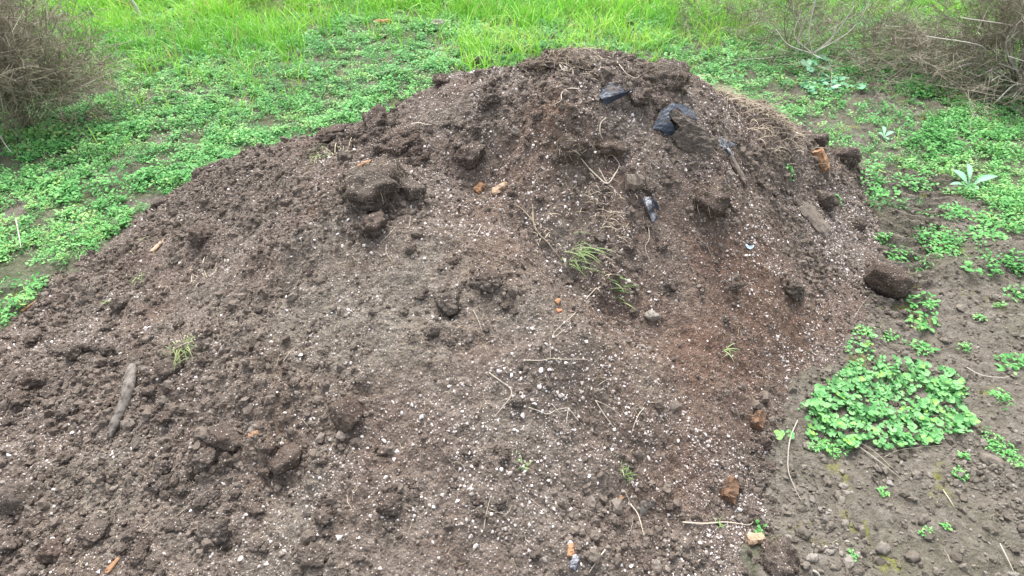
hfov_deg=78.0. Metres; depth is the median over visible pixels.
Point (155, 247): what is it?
wood chip
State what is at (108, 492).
soil clod
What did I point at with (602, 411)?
straw
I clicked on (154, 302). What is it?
soil clod
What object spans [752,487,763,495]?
soil clod
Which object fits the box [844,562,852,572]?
stone
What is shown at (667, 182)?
soil clod
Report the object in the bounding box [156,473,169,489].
soil clod
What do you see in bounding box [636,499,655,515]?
clod
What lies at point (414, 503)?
soil clod
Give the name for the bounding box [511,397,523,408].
soil clod
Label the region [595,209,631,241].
grass tuft
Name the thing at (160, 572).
soil clod
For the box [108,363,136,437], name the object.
stick
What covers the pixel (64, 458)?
soil clod
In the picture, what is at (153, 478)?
soil clod
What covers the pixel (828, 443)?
weed seedling
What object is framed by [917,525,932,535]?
weed seedling
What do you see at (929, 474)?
stone
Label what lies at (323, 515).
soil clod
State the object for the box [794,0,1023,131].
dry bush
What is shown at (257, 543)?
soil clod
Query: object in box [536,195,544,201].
soil clod
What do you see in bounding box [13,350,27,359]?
soil clod
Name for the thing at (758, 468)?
soil clod
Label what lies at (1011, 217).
weed seedling
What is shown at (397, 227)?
straw
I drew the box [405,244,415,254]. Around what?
soil clod
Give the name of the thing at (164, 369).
soil clod
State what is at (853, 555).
weed seedling
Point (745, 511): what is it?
soil clod
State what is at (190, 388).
soil clod
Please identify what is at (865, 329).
weed seedling
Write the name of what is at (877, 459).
twig
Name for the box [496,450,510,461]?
soil clod
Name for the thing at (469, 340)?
soil clod
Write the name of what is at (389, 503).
soil clod
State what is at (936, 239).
weed seedling
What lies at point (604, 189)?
soil clod
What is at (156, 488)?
soil clod
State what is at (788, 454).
twig
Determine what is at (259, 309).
soil clod
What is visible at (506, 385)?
straw
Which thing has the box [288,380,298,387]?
soil clod
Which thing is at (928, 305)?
weed seedling
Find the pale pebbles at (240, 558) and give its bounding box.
[0,48,877,575]
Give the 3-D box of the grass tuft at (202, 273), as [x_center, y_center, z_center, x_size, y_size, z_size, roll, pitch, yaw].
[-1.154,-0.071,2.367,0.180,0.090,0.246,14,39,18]
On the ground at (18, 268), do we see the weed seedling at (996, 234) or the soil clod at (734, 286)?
the weed seedling at (996, 234)
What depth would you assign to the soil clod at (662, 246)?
2.19 m
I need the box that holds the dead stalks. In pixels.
[1,15,1011,267]
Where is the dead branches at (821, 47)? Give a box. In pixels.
[776,0,870,58]
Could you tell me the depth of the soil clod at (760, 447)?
2.00 m
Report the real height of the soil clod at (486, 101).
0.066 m
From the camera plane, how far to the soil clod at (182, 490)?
1.68 m
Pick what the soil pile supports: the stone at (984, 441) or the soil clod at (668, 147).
the soil clod at (668, 147)
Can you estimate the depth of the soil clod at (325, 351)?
1.84 m
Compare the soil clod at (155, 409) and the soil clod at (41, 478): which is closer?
the soil clod at (41, 478)
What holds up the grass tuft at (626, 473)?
on the soil pile
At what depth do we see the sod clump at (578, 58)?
2.38 m
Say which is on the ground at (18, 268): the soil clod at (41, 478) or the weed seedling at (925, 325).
the weed seedling at (925, 325)
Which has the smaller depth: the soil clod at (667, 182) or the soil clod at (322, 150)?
the soil clod at (667, 182)
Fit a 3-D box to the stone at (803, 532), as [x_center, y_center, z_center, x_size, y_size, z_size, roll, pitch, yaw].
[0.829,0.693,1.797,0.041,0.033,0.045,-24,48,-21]
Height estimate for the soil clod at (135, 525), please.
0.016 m
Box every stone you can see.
[429,19,446,27]
[644,310,661,321]
[786,464,794,471]
[794,525,810,540]
[800,561,810,569]
[802,441,814,450]
[805,553,818,562]
[822,475,832,486]
[825,549,834,555]
[826,521,835,532]
[830,563,841,569]
[838,482,848,489]
[841,519,848,529]
[843,554,854,566]
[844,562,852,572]
[852,569,862,575]
[858,524,865,534]
[873,463,882,472]
[875,540,890,554]
[901,449,909,458]
[902,549,920,563]
[911,470,922,479]
[918,513,930,526]
[926,471,933,478]
[939,337,948,343]
[954,468,965,478]
[955,304,963,311]
[978,452,1005,468]
[980,438,988,446]
[988,463,998,471]
[989,295,997,301]
[1006,571,1019,575]
[1013,107,1022,113]
[1013,344,1021,349]
[1017,525,1023,532]
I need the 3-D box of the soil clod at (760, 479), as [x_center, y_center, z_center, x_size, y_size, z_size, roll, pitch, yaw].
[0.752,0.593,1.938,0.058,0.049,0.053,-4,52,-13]
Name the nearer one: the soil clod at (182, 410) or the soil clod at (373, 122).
the soil clod at (182, 410)
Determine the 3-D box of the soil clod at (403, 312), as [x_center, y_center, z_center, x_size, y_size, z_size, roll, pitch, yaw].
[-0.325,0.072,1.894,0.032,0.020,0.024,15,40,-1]
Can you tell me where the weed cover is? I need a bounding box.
[0,0,1023,534]
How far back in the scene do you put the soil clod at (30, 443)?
1.92 m
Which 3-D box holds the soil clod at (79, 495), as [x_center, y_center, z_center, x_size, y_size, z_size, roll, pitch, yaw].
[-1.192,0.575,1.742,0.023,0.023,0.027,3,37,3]
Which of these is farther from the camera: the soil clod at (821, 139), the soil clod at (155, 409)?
the soil clod at (821, 139)
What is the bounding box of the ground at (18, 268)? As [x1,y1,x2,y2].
[0,0,1023,575]
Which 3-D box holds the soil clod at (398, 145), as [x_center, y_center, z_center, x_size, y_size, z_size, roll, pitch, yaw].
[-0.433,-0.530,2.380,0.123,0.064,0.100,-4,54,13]
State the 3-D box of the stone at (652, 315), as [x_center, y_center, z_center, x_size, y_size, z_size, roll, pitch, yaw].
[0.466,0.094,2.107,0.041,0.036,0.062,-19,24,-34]
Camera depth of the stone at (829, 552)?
1.75 m
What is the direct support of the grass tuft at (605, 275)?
on the soil pile
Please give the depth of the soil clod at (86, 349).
2.20 m
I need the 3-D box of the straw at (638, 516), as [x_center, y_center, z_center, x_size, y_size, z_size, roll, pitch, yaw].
[0.342,0.624,1.707,0.014,0.018,0.093,-10,38,-13]
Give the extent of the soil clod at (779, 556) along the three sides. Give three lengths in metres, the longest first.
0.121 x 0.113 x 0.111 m
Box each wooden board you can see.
[728,154,747,184]
[797,202,830,238]
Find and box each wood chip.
[21,300,36,311]
[104,556,119,573]
[150,238,165,252]
[248,430,258,437]
[357,159,370,166]
[474,182,484,193]
[492,181,506,195]
[554,298,560,304]
[567,543,575,557]
[663,480,671,493]
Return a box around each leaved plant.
[774,429,794,439]
[798,354,980,451]
[801,54,865,93]
[844,327,877,369]
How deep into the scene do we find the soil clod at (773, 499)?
1.88 m
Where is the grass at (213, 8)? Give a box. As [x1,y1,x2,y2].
[1,0,1023,162]
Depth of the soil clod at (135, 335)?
2.17 m
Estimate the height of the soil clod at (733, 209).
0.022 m
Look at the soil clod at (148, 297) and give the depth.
2.32 m
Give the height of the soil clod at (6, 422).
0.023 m
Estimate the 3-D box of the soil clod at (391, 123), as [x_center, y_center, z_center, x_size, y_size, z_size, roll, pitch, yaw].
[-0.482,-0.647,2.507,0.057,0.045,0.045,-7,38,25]
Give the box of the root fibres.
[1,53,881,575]
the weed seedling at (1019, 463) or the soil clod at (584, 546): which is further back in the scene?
the weed seedling at (1019, 463)
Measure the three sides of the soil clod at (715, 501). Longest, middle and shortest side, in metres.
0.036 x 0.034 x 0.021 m
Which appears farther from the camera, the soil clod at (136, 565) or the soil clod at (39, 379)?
the soil clod at (39, 379)
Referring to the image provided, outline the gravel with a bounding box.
[760,160,1023,575]
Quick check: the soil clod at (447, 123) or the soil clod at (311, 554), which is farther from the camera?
the soil clod at (447, 123)
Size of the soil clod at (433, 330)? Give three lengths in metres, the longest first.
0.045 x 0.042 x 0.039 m
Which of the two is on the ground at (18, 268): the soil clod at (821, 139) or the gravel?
the gravel
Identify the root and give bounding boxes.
[514,204,560,258]
[526,350,591,362]
[552,287,596,336]
[682,521,752,525]
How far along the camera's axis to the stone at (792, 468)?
1.99 m
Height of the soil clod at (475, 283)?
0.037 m
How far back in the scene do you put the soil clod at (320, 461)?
1.66 m
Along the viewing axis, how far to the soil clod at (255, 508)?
1.64 m
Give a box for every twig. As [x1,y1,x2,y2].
[15,218,20,246]
[787,420,800,499]
[858,443,902,479]
[884,445,942,456]
[966,367,1009,377]
[999,543,1013,571]
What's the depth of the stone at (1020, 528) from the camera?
1.80 m
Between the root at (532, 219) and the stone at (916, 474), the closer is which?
the stone at (916, 474)
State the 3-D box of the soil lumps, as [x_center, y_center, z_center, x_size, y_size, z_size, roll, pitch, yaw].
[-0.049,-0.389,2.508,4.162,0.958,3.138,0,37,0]
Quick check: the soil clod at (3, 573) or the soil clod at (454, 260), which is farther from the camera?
the soil clod at (454, 260)
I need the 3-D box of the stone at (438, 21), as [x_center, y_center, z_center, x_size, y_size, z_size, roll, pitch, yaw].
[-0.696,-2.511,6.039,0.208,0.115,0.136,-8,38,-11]
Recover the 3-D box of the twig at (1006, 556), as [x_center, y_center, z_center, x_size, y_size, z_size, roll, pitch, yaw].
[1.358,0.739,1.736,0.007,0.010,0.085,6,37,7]
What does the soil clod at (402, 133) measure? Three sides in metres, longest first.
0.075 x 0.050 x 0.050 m
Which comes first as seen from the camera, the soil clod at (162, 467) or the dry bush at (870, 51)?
the soil clod at (162, 467)
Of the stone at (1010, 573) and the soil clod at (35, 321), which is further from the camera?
the soil clod at (35, 321)
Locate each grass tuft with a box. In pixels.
[160,334,203,368]
[170,249,224,290]
[296,146,341,163]
[317,137,354,157]
[514,451,532,470]
[524,45,635,84]
[528,213,561,251]
[555,159,637,231]
[562,232,613,271]
[585,249,614,296]
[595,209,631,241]
[610,274,638,307]
[617,461,636,484]
[696,74,780,136]
[723,88,804,163]
[723,343,739,360]
[746,96,824,192]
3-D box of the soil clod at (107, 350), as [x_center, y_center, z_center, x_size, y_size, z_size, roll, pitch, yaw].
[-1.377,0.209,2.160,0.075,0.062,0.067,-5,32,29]
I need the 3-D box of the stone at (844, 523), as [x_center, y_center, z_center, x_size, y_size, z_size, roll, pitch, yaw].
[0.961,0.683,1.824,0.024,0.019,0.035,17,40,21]
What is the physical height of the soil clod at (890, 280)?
0.172 m
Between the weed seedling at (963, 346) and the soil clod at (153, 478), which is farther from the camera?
the weed seedling at (963, 346)
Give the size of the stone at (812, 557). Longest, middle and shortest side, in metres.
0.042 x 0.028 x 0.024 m
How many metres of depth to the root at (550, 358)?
1.81 m
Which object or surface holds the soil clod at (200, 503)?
on the soil pile
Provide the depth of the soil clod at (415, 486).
1.62 m
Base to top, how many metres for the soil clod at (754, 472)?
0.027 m
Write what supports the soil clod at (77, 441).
on the soil pile
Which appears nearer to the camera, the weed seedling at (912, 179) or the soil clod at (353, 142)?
the soil clod at (353, 142)
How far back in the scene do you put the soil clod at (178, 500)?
1.68 m
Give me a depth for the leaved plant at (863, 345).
2.42 m
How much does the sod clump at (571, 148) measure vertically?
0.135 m
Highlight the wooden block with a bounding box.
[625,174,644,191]
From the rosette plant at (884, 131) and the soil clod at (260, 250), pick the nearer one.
the soil clod at (260, 250)
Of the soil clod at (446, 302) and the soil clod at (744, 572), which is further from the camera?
the soil clod at (446, 302)
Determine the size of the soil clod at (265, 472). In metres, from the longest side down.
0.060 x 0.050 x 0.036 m
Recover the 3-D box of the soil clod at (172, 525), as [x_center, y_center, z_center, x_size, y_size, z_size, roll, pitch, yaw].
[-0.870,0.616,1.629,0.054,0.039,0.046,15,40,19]
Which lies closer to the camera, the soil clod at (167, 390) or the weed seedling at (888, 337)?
the soil clod at (167, 390)
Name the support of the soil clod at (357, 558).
on the soil pile
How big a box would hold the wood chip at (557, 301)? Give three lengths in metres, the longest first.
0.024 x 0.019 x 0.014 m
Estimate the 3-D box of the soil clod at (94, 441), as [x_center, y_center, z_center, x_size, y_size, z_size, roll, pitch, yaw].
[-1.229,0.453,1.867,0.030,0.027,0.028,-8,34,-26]
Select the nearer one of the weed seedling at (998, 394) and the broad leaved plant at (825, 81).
the weed seedling at (998, 394)
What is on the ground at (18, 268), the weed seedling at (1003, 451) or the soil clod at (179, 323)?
the weed seedling at (1003, 451)
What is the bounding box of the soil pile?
[0,50,887,575]
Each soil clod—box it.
[0,347,7,355]
[0,481,46,515]
[0,534,9,541]
[0,537,21,553]
[0,569,7,575]
[1,334,11,338]
[1,419,10,426]
[6,389,29,406]
[8,524,18,534]
[9,416,19,424]
[12,336,18,342]
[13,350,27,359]
[13,384,31,390]
[16,369,49,388]
[17,519,30,532]
[22,332,43,343]
[24,499,33,506]
[26,440,34,447]
[27,317,43,326]
[30,514,43,526]
[30,529,41,539]
[36,541,64,564]
[37,381,61,398]
[37,474,45,482]
[42,403,50,408]
[45,537,63,543]
[46,451,53,457]
[46,468,52,477]
[48,344,69,356]
[54,403,70,420]
[56,451,75,466]
[59,531,66,536]
[61,485,80,498]
[62,343,85,361]
[65,543,76,556]
[67,468,77,476]
[68,402,79,412]
[71,437,82,447]
[73,476,82,483]
[74,518,84,528]
[75,296,93,306]
[75,492,82,499]
[75,519,112,548]
[77,353,94,364]
[78,510,87,516]
[82,342,91,352]
[90,343,103,352]
[90,438,98,444]
[93,333,103,338]
[96,305,104,311]
[97,343,117,356]
[99,324,113,331]
[99,439,108,447]
[104,396,114,406]
[105,488,112,494]
[109,295,129,314]
[109,321,116,326]
[113,357,122,363]
[113,541,130,554]
[120,529,138,541]
[121,460,130,468]
[121,520,130,526]
[122,485,135,496]
[129,544,147,564]
[130,523,138,529]
[130,553,145,568]
[131,332,138,338]
[136,310,144,314]
[137,538,151,550]
[138,383,157,397]
[143,405,159,421]
[144,294,152,301]
[144,558,160,571]
[145,473,157,484]
[149,331,159,340]
[150,481,164,495]
[151,198,165,208]
[152,299,160,304]
[153,459,172,474]
[154,357,182,379]
[156,411,171,426]
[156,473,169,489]
[156,568,165,575]
[158,323,166,329]
[159,290,168,295]
[160,518,184,532]
[163,386,173,395]
[172,319,184,329]
[172,494,187,507]
[174,352,188,364]
[175,484,188,496]
[176,402,189,415]
[179,478,187,484]
[185,223,215,247]
[187,384,193,391]
[189,447,216,473]
[191,495,207,511]
[193,518,228,546]
[205,421,243,452]
[205,490,220,503]
[215,450,236,473]
[217,566,230,575]
[218,538,231,549]
[225,505,231,510]
[230,489,240,498]
[248,501,264,516]
[249,537,262,552]
[253,304,267,314]
[256,466,273,479]
[258,246,263,253]
[258,542,268,552]
[259,438,279,452]
[266,442,302,475]
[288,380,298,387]
[294,541,328,568]
[306,270,312,277]
[312,362,318,369]
[314,123,345,142]
[314,455,327,465]
[314,505,334,525]
[318,147,337,156]
[321,528,331,536]
[322,347,329,354]
[327,142,338,150]
[328,395,362,432]
[336,150,352,161]
[337,569,349,575]
[342,140,350,145]
[344,121,365,140]
[351,139,356,145]
[352,553,363,563]
[358,210,387,238]
[361,103,387,123]
[361,134,368,141]
[365,115,386,129]
[365,124,384,138]
[372,143,386,154]
[375,493,402,515]
[376,447,387,456]
[379,133,394,143]
[382,135,409,155]
[382,516,395,531]
[386,117,395,127]
[394,129,408,137]
[394,534,402,539]
[398,178,425,200]
[399,309,407,315]
[400,157,408,163]
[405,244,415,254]
[405,492,418,501]
[407,126,419,135]
[407,145,421,156]
[408,155,422,166]
[409,133,420,145]
[409,483,418,489]
[409,498,419,506]
[414,291,425,299]
[420,151,430,161]
[427,324,439,337]
[432,73,450,85]
[434,290,460,316]
[442,120,451,126]
[445,256,458,264]
[446,337,455,346]
[452,140,485,169]
[454,120,465,130]
[465,337,472,343]
[469,124,479,134]
[469,267,503,293]
[470,496,484,507]
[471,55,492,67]
[471,280,481,289]
[475,510,482,516]
[477,93,501,110]
[482,325,489,332]
[489,495,506,510]
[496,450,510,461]
[501,301,509,309]
[506,190,517,197]
[506,535,514,542]
[508,308,516,314]
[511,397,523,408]
[528,549,540,560]
[532,110,542,120]
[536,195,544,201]
[570,110,578,118]
[570,500,577,506]
[582,541,589,548]
[590,244,597,251]
[593,233,607,242]
[600,186,609,192]
[607,518,620,526]
[613,283,620,289]
[617,474,623,481]
[623,242,635,253]
[630,87,651,106]
[630,437,637,443]
[635,263,642,271]
[641,182,655,195]
[654,519,662,525]
[655,240,668,253]
[658,178,673,186]
[664,144,671,151]
[664,277,676,291]
[665,502,673,510]
[699,557,705,564]
[710,497,720,505]
[721,314,729,322]
[729,280,740,292]
[731,207,737,212]
[738,479,745,492]
[741,568,748,575]
[742,462,749,467]
[742,508,748,513]
[746,510,757,517]
[747,441,757,452]
[750,515,763,527]
[751,469,759,476]
[751,472,768,486]
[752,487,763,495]
[754,483,766,489]
[755,465,760,471]
[756,178,765,185]
[756,434,771,447]
[756,443,763,451]
[759,460,767,467]
[760,536,799,575]
[763,460,776,472]
[764,444,773,450]
[764,525,771,530]
[769,496,776,503]
[771,508,780,515]
[772,187,779,197]
[785,276,805,299]
[810,132,828,147]
[815,189,838,211]
[852,216,867,231]
[863,261,914,299]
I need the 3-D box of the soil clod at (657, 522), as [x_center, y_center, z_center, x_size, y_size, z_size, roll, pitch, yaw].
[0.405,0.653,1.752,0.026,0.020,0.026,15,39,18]
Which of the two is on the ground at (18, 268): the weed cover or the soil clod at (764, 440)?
the weed cover
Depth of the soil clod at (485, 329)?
1.85 m
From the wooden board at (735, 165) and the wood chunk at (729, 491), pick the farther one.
the wooden board at (735, 165)
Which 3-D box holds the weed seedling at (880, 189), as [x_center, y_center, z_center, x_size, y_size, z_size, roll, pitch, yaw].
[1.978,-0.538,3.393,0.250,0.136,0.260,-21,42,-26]
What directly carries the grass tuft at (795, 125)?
on the soil pile
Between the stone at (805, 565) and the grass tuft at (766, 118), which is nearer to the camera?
the stone at (805, 565)
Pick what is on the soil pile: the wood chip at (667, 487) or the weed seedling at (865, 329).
the wood chip at (667, 487)
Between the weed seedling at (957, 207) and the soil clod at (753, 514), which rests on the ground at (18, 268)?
the weed seedling at (957, 207)
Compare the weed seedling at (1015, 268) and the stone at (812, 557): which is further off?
the weed seedling at (1015, 268)
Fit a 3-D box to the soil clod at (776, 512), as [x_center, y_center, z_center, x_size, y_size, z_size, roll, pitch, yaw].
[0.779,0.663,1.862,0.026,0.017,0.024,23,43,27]
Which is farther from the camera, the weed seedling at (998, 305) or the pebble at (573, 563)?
the weed seedling at (998, 305)
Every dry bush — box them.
[0,0,105,62]
[0,0,190,156]
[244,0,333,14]
[658,0,812,48]
[696,0,938,73]
[730,0,1023,121]
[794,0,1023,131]
[846,0,1023,114]
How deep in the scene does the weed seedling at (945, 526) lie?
1.79 m
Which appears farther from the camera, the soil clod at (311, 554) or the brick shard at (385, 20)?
the brick shard at (385, 20)
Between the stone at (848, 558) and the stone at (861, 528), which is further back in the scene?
the stone at (861, 528)
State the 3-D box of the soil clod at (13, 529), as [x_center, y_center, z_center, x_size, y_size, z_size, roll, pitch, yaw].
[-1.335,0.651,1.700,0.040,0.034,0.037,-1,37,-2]
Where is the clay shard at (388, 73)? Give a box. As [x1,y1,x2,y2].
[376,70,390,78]
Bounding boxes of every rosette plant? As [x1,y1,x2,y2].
[878,126,893,139]
[950,164,996,192]
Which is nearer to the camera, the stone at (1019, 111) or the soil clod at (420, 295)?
the soil clod at (420, 295)
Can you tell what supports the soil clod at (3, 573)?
on the soil pile
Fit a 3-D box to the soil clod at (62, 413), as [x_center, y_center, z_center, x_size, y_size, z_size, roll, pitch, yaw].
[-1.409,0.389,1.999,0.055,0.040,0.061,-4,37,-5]
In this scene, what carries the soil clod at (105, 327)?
on the soil pile
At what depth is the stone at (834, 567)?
1.72 m
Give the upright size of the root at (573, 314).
0.105 m
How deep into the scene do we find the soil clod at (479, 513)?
1.59 m
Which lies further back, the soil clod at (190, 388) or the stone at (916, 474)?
the stone at (916, 474)
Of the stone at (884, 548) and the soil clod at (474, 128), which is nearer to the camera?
the stone at (884, 548)
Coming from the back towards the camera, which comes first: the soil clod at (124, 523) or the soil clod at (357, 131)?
the soil clod at (357, 131)
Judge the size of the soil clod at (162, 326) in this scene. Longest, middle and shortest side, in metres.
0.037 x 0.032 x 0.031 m
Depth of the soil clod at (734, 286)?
2.25 m
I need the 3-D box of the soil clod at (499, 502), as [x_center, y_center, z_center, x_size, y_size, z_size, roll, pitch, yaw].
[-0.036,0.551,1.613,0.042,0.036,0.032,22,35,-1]
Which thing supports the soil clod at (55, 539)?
on the soil pile
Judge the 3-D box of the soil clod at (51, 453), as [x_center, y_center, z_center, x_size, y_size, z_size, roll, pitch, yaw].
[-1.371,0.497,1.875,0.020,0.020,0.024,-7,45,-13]
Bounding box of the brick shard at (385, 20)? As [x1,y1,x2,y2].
[374,19,391,24]
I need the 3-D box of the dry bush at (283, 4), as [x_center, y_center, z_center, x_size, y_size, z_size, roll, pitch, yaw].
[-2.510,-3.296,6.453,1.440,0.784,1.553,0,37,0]
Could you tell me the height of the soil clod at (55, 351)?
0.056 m
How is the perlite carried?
on the soil pile
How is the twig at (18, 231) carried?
on the ground at (18, 268)
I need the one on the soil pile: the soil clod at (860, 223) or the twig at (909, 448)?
the soil clod at (860, 223)
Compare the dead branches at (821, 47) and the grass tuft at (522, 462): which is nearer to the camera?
the grass tuft at (522, 462)
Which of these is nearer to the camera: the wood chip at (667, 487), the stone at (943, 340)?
the wood chip at (667, 487)
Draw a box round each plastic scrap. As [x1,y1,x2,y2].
[599,83,634,104]
[642,197,658,221]
[653,103,717,157]
[718,137,736,156]
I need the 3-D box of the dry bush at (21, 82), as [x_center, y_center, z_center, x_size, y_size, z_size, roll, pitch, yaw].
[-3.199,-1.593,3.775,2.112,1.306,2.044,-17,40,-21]
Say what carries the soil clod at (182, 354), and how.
on the soil pile
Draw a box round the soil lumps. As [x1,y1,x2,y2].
[0,48,881,575]
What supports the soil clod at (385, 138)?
on the soil pile
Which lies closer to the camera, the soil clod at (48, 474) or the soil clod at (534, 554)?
the soil clod at (534, 554)
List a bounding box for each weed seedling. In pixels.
[786,163,795,180]
[807,440,823,451]
[816,436,851,458]
[846,548,858,561]
[853,324,871,335]
[860,170,901,200]
[874,232,892,243]
[876,486,889,496]
[879,363,893,369]
[881,328,897,341]
[885,245,912,261]
[891,172,939,191]
[905,309,940,331]
[906,291,940,308]
[909,339,939,355]
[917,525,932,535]
[919,229,966,250]
[923,302,935,309]
[925,242,961,256]
[937,201,975,219]
[939,522,952,530]
[952,465,969,481]
[953,380,969,394]
[956,341,971,352]
[957,450,970,459]
[963,225,1010,241]
[973,312,987,320]
[975,210,1006,227]
[981,430,1003,449]
[985,435,1017,459]
[986,387,1013,400]
[992,301,1006,306]
[993,352,1023,374]
[1002,284,1023,301]
[1004,214,1023,226]
[1005,252,1023,276]
[1007,457,1023,466]
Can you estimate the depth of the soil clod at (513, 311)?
1.88 m
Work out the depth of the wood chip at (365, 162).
2.33 m
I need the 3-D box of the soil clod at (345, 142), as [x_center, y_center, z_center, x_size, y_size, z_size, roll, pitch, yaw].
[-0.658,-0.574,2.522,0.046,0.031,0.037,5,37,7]
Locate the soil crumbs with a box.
[0,48,885,575]
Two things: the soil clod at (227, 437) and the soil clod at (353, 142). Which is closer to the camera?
the soil clod at (227, 437)
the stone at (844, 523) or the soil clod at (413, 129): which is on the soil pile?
the soil clod at (413, 129)
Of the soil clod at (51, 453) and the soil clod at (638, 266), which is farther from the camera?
the soil clod at (638, 266)
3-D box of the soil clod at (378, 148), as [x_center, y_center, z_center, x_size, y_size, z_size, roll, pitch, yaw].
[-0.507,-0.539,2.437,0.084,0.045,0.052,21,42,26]
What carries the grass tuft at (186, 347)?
on the soil pile
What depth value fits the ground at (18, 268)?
2.80 m
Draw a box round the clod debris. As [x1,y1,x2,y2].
[0,47,926,575]
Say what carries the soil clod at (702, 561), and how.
on the soil pile
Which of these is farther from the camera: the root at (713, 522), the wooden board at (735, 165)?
the wooden board at (735, 165)
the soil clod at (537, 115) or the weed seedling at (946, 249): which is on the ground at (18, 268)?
the weed seedling at (946, 249)
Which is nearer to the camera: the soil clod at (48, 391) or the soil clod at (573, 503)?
the soil clod at (573, 503)
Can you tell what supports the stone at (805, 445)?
on the ground at (18, 268)
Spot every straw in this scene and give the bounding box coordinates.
[381,215,410,241]
[483,494,509,528]
[489,372,511,417]
[528,404,581,423]
[581,157,619,183]
[595,400,618,426]
[630,503,643,534]
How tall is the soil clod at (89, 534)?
0.059 m
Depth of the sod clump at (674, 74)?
2.39 m
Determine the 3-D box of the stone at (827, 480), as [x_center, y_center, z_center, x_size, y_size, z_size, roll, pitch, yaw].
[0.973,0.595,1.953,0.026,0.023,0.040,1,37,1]
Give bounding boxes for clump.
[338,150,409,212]
[514,58,549,76]
[542,42,608,73]
[548,131,596,165]
[594,134,629,158]
[635,55,695,95]
[692,176,733,219]
[829,145,861,169]
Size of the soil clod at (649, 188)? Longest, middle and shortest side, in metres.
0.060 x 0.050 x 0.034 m
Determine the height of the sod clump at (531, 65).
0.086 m
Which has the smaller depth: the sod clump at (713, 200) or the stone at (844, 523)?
the stone at (844, 523)
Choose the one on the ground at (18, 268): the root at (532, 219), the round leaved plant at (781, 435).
the round leaved plant at (781, 435)
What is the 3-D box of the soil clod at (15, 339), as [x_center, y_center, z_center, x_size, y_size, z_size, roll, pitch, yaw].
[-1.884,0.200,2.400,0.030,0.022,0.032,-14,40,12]
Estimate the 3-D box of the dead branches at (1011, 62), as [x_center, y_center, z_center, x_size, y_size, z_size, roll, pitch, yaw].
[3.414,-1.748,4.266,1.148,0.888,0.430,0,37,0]
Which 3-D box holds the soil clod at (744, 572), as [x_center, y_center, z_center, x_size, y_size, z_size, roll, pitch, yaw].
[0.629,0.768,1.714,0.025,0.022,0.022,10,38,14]
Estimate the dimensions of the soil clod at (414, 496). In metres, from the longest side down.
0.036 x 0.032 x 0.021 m
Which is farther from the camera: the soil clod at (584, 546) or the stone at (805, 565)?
the stone at (805, 565)
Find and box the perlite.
[0,50,888,575]
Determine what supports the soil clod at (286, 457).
on the soil pile
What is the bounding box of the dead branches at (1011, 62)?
[926,0,1023,101]
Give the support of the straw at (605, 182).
on the soil pile
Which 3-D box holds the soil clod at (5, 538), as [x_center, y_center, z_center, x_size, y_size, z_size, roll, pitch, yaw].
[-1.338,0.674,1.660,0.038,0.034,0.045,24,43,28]
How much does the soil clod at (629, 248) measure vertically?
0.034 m
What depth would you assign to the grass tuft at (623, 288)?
2.11 m
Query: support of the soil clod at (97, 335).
on the soil pile
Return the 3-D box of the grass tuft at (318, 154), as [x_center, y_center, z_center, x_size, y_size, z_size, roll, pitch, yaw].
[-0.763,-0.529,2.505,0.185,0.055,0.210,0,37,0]
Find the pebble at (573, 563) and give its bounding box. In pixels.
[569,554,579,570]
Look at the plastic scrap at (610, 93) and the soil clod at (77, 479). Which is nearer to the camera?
the soil clod at (77, 479)
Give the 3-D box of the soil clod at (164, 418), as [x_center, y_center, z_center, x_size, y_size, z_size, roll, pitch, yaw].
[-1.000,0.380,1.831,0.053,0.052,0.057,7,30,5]
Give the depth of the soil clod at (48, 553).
1.60 m
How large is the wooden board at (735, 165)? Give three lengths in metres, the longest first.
0.134 x 0.040 x 0.022 m
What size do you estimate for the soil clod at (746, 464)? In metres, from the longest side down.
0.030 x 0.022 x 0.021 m
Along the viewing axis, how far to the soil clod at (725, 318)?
2.19 m
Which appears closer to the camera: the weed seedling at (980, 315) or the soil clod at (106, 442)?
the soil clod at (106, 442)
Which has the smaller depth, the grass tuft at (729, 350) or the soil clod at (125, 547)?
the soil clod at (125, 547)
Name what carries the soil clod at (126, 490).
on the soil pile
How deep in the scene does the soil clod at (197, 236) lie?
2.45 m
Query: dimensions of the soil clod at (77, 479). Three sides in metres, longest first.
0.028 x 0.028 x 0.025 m
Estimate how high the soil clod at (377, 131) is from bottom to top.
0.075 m
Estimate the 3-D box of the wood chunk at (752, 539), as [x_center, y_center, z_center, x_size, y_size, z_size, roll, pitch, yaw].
[0.683,0.703,1.775,0.055,0.028,0.037,0,37,-15]
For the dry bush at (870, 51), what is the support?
on the ground at (18, 268)
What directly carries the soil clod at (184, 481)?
on the soil pile
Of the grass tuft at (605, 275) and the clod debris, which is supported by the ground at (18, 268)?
the clod debris
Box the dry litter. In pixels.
[769,178,1023,569]
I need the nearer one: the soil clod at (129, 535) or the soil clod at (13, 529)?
the soil clod at (129, 535)
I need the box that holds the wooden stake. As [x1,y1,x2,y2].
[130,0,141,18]
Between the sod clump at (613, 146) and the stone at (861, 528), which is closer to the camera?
the stone at (861, 528)
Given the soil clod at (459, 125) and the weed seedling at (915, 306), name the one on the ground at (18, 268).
the weed seedling at (915, 306)
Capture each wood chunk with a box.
[720,475,739,505]
[745,532,765,545]
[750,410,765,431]
[813,147,829,171]
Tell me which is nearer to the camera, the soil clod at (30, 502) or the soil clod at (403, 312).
the soil clod at (30, 502)

